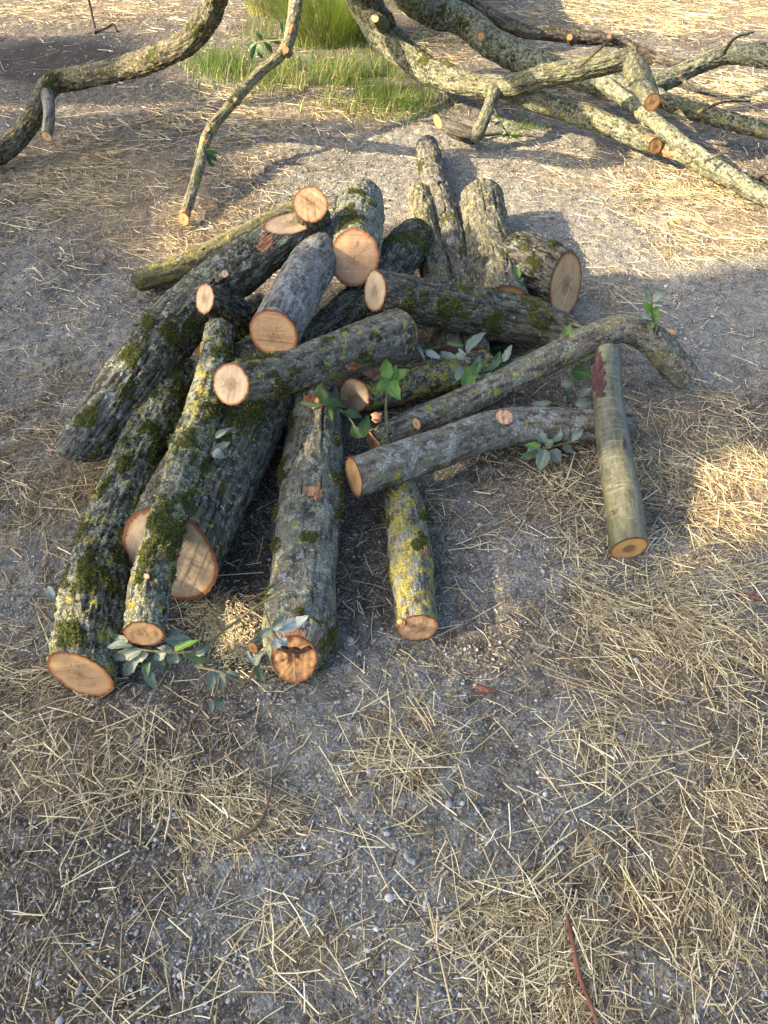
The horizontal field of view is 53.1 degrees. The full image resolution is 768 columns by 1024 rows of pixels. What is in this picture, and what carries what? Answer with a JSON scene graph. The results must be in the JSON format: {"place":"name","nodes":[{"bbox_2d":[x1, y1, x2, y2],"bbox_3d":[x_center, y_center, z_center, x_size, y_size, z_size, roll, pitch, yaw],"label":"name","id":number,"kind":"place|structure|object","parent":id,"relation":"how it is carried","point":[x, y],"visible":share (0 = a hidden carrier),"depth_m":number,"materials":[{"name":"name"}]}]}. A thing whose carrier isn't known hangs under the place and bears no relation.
{"place":"outdoors","nodes":[
{"label":"outdoors","id":0,"kind":"place"},
{"bbox_2d":[0,0,767,1023],"bbox_3d":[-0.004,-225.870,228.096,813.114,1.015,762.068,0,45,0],"label":"ground","id":1,"kind":"structure","parent":0,"point":[50,248],"depth_m":1.98,"materials":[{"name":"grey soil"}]},
{"bbox_2d":[39,579,55,601],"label":"leafy sprig","id":2,"kind":"object","parent":1,"relation":"on","point":[49,592],"visible":0.98,"depth_m":1.95,"materials":[{"name":"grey plant"}]},
{"bbox_2d":[88,0,118,33],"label":"dead twig","id":3,"kind":"object","parent":1,"relation":"on","point":[95,30],"visible":1,"depth_m":5.80,"materials":[{"name":"brown wood"}]},
{"bbox_2d":[0,0,227,165],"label":"bough","id":4,"kind":"object","parent":1,"relation":"on","point":[192,36],"visible":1,"depth_m":3.88,"materials":[{"name":"brown plant"}]},
{"bbox_2d":[46,357,195,696],"bbox_3d":[-0.691,-0.040,2.119,0.215,0.185,1.169,0,45,0],"label":"log","id":5,"kind":"object","parent":1,"relation":"on","point":[88,612],"visible":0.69,"depth_m":1.90,"materials":[{"name":"grey wood"}]},
{"bbox_2d":[106,591,281,690],"bbox_3d":[-0.418,0.299,1.736,0.403,0.183,0.088,-8,46,-8],"label":"leafy sprig","id":6,"kind":"object","parent":1,"relation":"on","point":[134,656],"visible":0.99,"depth_m":1.73,"materials":[{"name":"green plant"}]},
{"bbox_2d":[122,344,293,600],"bbox_3d":[-0.461,-0.155,2.164,0.277,0.284,0.828,8,46,8],"label":"log","id":7,"kind":"object","parent":1,"relation":"on","point":[223,498],"visible":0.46,"depth_m":1.96,"materials":[{"name":"grey wood"}]},
{"bbox_2d":[122,318,235,645],"bbox_3d":[-0.502,-0.150,2.015,0.142,0.182,1.085,0,45,0],"label":"log","id":8,"kind":"object","parent":7,"relation":"on","point":[153,576],"visible":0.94,"depth_m":1.84,"materials":[{"name":"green wood"}]},
{"bbox_2d":[169,428,230,458],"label":"leafy sprig","id":9,"kind":"object","parent":7,"relation":"on","point":[218,449],"visible":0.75,"depth_m":1.94,"materials":[{"name":"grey plant"}]},
{"bbox_2d":[234,335,253,350],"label":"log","id":10,"kind":"object","parent":7,"relation":"on","point":[247,340],"visible":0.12,"depth_m":2.40,"materials":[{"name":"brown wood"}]},
{"bbox_2d":[132,202,293,290],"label":"log","id":11,"kind":"object","parent":1,"relation":"on","point":[170,270],"visible":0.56,"depth_m":3.07,"materials":[{"name":"green wood"}]},
{"bbox_2d":[166,219,263,677],"bbox_3d":[-0.671,-0.488,2.678,0.241,0.024,2.578,-10,46,-10],"label":"straw","id":12,"kind":"object","parent":1,"relation":"on","point":[230,633],"visible":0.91,"depth_m":1.89,"materials":[{"name":"plant"}]},
{"bbox_2d":[194,293,264,357],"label":"log","id":13,"kind":"object","parent":1,"relation":"on","point":[256,298],"visible":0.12,"depth_m":2.73,"materials":[{"name":"grey wood"}]},
{"bbox_2d":[196,282,259,339],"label":"log","id":14,"kind":"object","parent":13,"relation":"on","point":[237,313],"visible":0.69,"depth_m":2.41,"materials":[{"name":"brown wood"}]},
{"bbox_2d":[54,212,314,461],"bbox_3d":[-0.646,-0.590,2.465,0.308,0.392,1.178,25,50,23],"label":"log","id":15,"kind":"object","parent":14,"relation":"on","point":[162,339],"visible":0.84,"depth_m":2.40,"materials":[{"name":"grey wood"}]},
{"bbox_2d":[291,186,330,231],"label":"log","id":16,"kind":"object","parent":15,"relation":"on","point":[310,205],"visible":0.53,"depth_m":2.52,"materials":[{"name":"beige wood"}]},
{"bbox_2d":[197,650,264,712],"bbox_3d":[-0.337,0.380,1.748,0.156,0.072,0.108,-14,47,-13],"label":"leafy sprig","id":17,"kind":"object","parent":1,"relation":"on","point":[216,676],"visible":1,"depth_m":1.75,"materials":[{"name":"green plant"}]},
{"bbox_2d":[178,0,302,225],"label":"slim branch","id":18,"kind":"object","parent":1,"relation":"on","point":[282,53],"visible":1,"depth_m":3.89,"materials":[{"name":"brown plant"}]},
{"bbox_2d":[193,148,219,167],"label":"leafy sprig","id":19,"kind":"object","parent":18,"relation":"hanging from","point":[209,154],"visible":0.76,"depth_m":3.74,"materials":[{"name":"green plant"}]},
{"bbox_2d":[248,20,286,60],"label":"leafy sprig","id":20,"kind":"object","parent":18,"relation":"attached to","point":[255,50],"visible":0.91,"depth_m":4.33,"materials":[{"name":"green plant"}]},
{"bbox_2d":[243,0,287,18],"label":"grass tussock","id":21,"kind":"object","parent":1,"relation":"on","point":[248,4],"depth_m":6.11,"materials":[{"name":"yellow plant"}]},
{"bbox_2d":[247,381,345,682],"bbox_3d":[-0.210,-0.019,2.090,0.218,0.200,1.022,0,45,0],"label":"log","id":22,"kind":"object","parent":1,"relation":"on","point":[306,514],"visible":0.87,"depth_m":1.90,"materials":[{"name":"grey wood"}]},
{"bbox_2d":[260,608,307,648],"bbox_3d":[-0.225,0.253,1.669,0.104,0.045,0.079,9,46,9],"label":"leafy sprig","id":23,"kind":"object","parent":22,"relation":"on","point":[280,624],"visible":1,"depth_m":1.67,"materials":[{"name":"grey plant"}]},
{"bbox_2d":[300,383,370,437],"bbox_3d":[-0.137,-0.292,2.248,0.205,0.119,0.106,15,47,15],"label":"leafy sprig","id":24,"kind":"object","parent":22,"relation":"on","point":[329,404],"visible":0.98,"depth_m":2.25,"materials":[{"name":"green plant"}]},
{"bbox_2d":[190,0,416,49],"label":"grass tussock","id":25,"kind":"object","parent":1,"relation":"on","point":[331,23],"depth_m":5.44,"materials":[{"name":"green plant"}]},
{"bbox_2d":[168,2,553,135],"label":"grass","id":26,"kind":"structure","parent":1,"relation":"on","point":[215,61],"depth_m":4.92,"materials":[{"name":"green plant"}]},
{"bbox_2d":[0,0,767,1023],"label":"straw","id":27,"kind":"object","parent":1,"relation":"on","point":[552,934],"visible":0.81,"depth_m":1.71,"materials":[{"name":"beige plant"}]},
{"bbox_2d":[221,781,273,844],"bbox_3d":[-0.263,0.619,1.559,0.041,0.014,0.158,27,51,24],"label":"stick","id":28,"kind":"object","parent":27,"relation":"on","point":[253,828],"visible":1,"depth_m":1.54,"materials":[{"name":"brown wood"}]},
{"bbox_2d":[564,913,598,1023],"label":"stick","id":29,"kind":"object","parent":27,"relation":"on","point":[580,978],"visible":1,"depth_m":1.36,"materials":[{"name":"brown wood"}]},
{"bbox_2d":[0,0,767,1023],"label":"litter","id":30,"kind":"object","parent":1,"relation":"on","point":[356,910],"visible":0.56,"depth_m":1.66,"materials":[{"name":"beige plant"}]},
{"bbox_2d":[0,1,767,1023],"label":"pebbles","id":31,"kind":"object","parent":1,"relation":"on","point":[388,897],"visible":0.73,"depth_m":1.67,"materials":[{"name":"stone"}]},
{"bbox_2d":[382,479,437,640],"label":"log","id":32,"kind":"object","parent":1,"relation":"on","point":[411,576],"visible":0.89,"depth_m":1.93,"materials":[{"name":"green wood"}]},
{"bbox_2d":[339,349,494,412],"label":"log","id":33,"kind":"object","parent":1,"relation":"on","point":[427,379],"visible":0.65,"depth_m":2.46,"materials":[{"name":"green wood"}]},
{"bbox_2d":[213,308,417,405],"bbox_3d":[-0.163,-0.431,2.228,0.181,0.316,0.724,30,52,26],"label":"log","id":34,"kind":"object","parent":33,"relation":"on","point":[390,335],"visible":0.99,"depth_m":2.14,"materials":[{"name":"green wood"}]},
{"bbox_2d":[361,366,380,380],"bbox_3d":[-0.021,-0.442,2.393,0.097,0.049,0.048,-25,50,-23],"label":"wood chip","id":35,"kind":"object","parent":33,"relation":"on","point":[373,373],"visible":0.3,"depth_m":2.39,"materials":[{"name":"brown wood"}]},
{"bbox_2d":[407,182,463,358],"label":"log","id":36,"kind":"object","parent":1,"relation":"on","point":[434,265],"visible":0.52,"depth_m":3.03,"materials":[{"name":"grey wood"}]},
{"bbox_2d":[297,217,434,345],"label":"log","id":37,"kind":"object","parent":36,"relation":"on","point":[406,244],"visible":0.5,"depth_m":2.76,"materials":[{"name":"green wood"}]},
{"bbox_2d":[249,220,342,353],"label":"log","id":38,"kind":"object","parent":37,"relation":"on","point":[284,313],"visible":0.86,"depth_m":2.27,"materials":[{"name":"grey wood"}]},
{"bbox_2d":[331,177,384,286],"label":"log","id":39,"kind":"object","parent":37,"relation":"on","point":[358,216],"visible":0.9,"depth_m":2.58,"materials":[{"name":"grey wood"}]},
{"bbox_2d":[416,135,489,352],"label":"log","id":40,"kind":"object","parent":1,"relation":"on","point":[432,170],"visible":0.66,"depth_m":3.35,"materials":[{"name":"grey wood"}]},
{"bbox_2d":[364,269,584,349],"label":"log","id":41,"kind":"object","parent":1,"relation":"on","point":[510,318],"visible":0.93,"depth_m":2.56,"materials":[{"name":"grey wood"}]},
{"bbox_2d":[474,685,499,692],"bbox_3d":[0.238,0.409,1.773,0.062,0.010,0.015,12,46,12],"label":"wood chip","id":42,"kind":"object","parent":1,"relation":"on","point":[484,689],"visible":1,"depth_m":1.77,"materials":[{"name":"orange wood"}]},
{"bbox_2d":[345,406,637,496],"bbox_3d":[0.325,-0.215,2.264,0.930,0.201,0.204,-16,47,-15],"label":"log","id":43,"kind":"object","parent":1,"relation":"on","point":[377,469],"visible":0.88,"depth_m":2.19,"materials":[{"name":"grey wood"}]},
{"bbox_2d":[592,343,648,558],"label":"log","id":44,"kind":"object","parent":43,"relation":"on","point":[623,504],"visible":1,"depth_m":2.15,"materials":[{"name":"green wood"}]},
{"bbox_2d":[459,178,528,295],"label":"log","id":45,"kind":"object","parent":1,"relation":"on","point":[487,228],"visible":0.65,"depth_m":3.03,"materials":[{"name":"grey wood"}]},
{"bbox_2d":[514,266,522,282],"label":"leafy sprig","id":46,"kind":"object","parent":45,"relation":"hanging from","point":[517,271],"visible":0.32,"depth_m":2.79,"materials":[{"name":"green plant"}]},
{"bbox_2d":[494,108,517,140],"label":"leafy sprig","id":47,"kind":"object","parent":1,"relation":"on","point":[503,124],"visible":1,"depth_m":4.06,"materials":[{"name":"green plant"}]},
{"bbox_2d":[365,314,698,449],"bbox_3d":[0.480,-0.429,2.435,1.154,0.252,0.212,-13,46,-13],"label":"log","id":48,"kind":"object","parent":1,"relation":"on","point":[662,350],"visible":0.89,"depth_m":2.43,"materials":[{"name":"grey wood"}]},
{"bbox_2d":[371,412,382,422],"bbox_3d":[-0.023,-0.290,2.355,0.036,0.028,0.026,0,45,0],"label":"wood chip","id":49,"kind":"object","parent":48,"relation":"on","point":[376,416],"visible":1,"depth_m":2.35,"materials":[{"name":"beige wood"}]},
{"bbox_2d":[376,359,407,434],"bbox_3d":[0.010,-0.346,2.286,0.083,0.127,0.213,10,46,10],"label":"leafy sprig","id":50,"kind":"object","parent":48,"relation":"on","point":[390,377],"visible":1,"depth_m":2.30,"materials":[{"name":"green plant"}]},
{"bbox_2d":[415,332,535,386],"bbox_3d":[0.291,-0.474,2.446,0.419,0.099,0.212,0,45,0],"label":"leafy sprig","id":51,"kind":"object","parent":48,"relation":"on","point":[470,373],"visible":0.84,"depth_m":2.45,"materials":[{"name":"green plant"}]},
{"bbox_2d":[548,323,571,341],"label":"leafy sprig","id":52,"kind":"object","parent":48,"relation":"attached to","point":[567,330],"visible":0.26,"depth_m":2.51,"materials":[{"name":"green plant"}]},
{"bbox_2d":[531,354,594,408],"bbox_3d":[0.605,-0.390,2.436,0.154,0.128,0.253,34,54,29],"label":"leafy sprig","id":53,"kind":"object","parent":48,"relation":"attached to","point":[581,371],"visible":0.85,"depth_m":2.48,"materials":[{"name":"green plant"}]},
{"bbox_2d":[640,282,666,328],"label":"leafy sprig","id":54,"kind":"object","parent":48,"relation":"on","point":[652,297],"visible":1,"depth_m":2.38,"materials":[{"name":"green plant"}]},
{"bbox_2d":[498,230,581,313],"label":"log","id":55,"kind":"object","parent":1,"relation":"on","point":[551,271],"visible":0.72,"depth_m":2.84,"materials":[{"name":"grey wood"}]},
{"bbox_2d":[518,427,583,471],"bbox_3d":[0.499,-0.202,2.305,0.199,0.085,0.102,-22,49,-21],"label":"leafy sprig","id":56,"kind":"object","parent":1,"relation":"on","point":[542,455],"visible":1,"depth_m":2.29,"materials":[{"name":"green plant"}]},
{"bbox_2d":[346,0,767,208],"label":"felled tree","id":57,"kind":"object","parent":1,"relation":"on","point":[638,90],"visible":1,"depth_m":4.13,"materials":[{"name":"brown plant"}]},
{"bbox_2d":[666,329,675,334],"bbox_3d":[1.043,-0.664,2.837,0.069,0.011,0.034,0,45,0],"label":"wood chip","id":58,"kind":"object","parent":1,"relation":"on","point":[672,331],"visible":0.4,"depth_m":2.83,"materials":[{"name":"orange wood"}]},
{"bbox_2d":[734,591,763,599],"bbox_3d":[0.937,0.213,1.969,0.078,0.010,0.010,16,47,15],"label":"wood chip","id":59,"kind":"object","parent":1,"relation":"on","point":[752,596],"visible":1,"depth_m":1.97,"materials":[{"name":"brown wood"}]}
]}

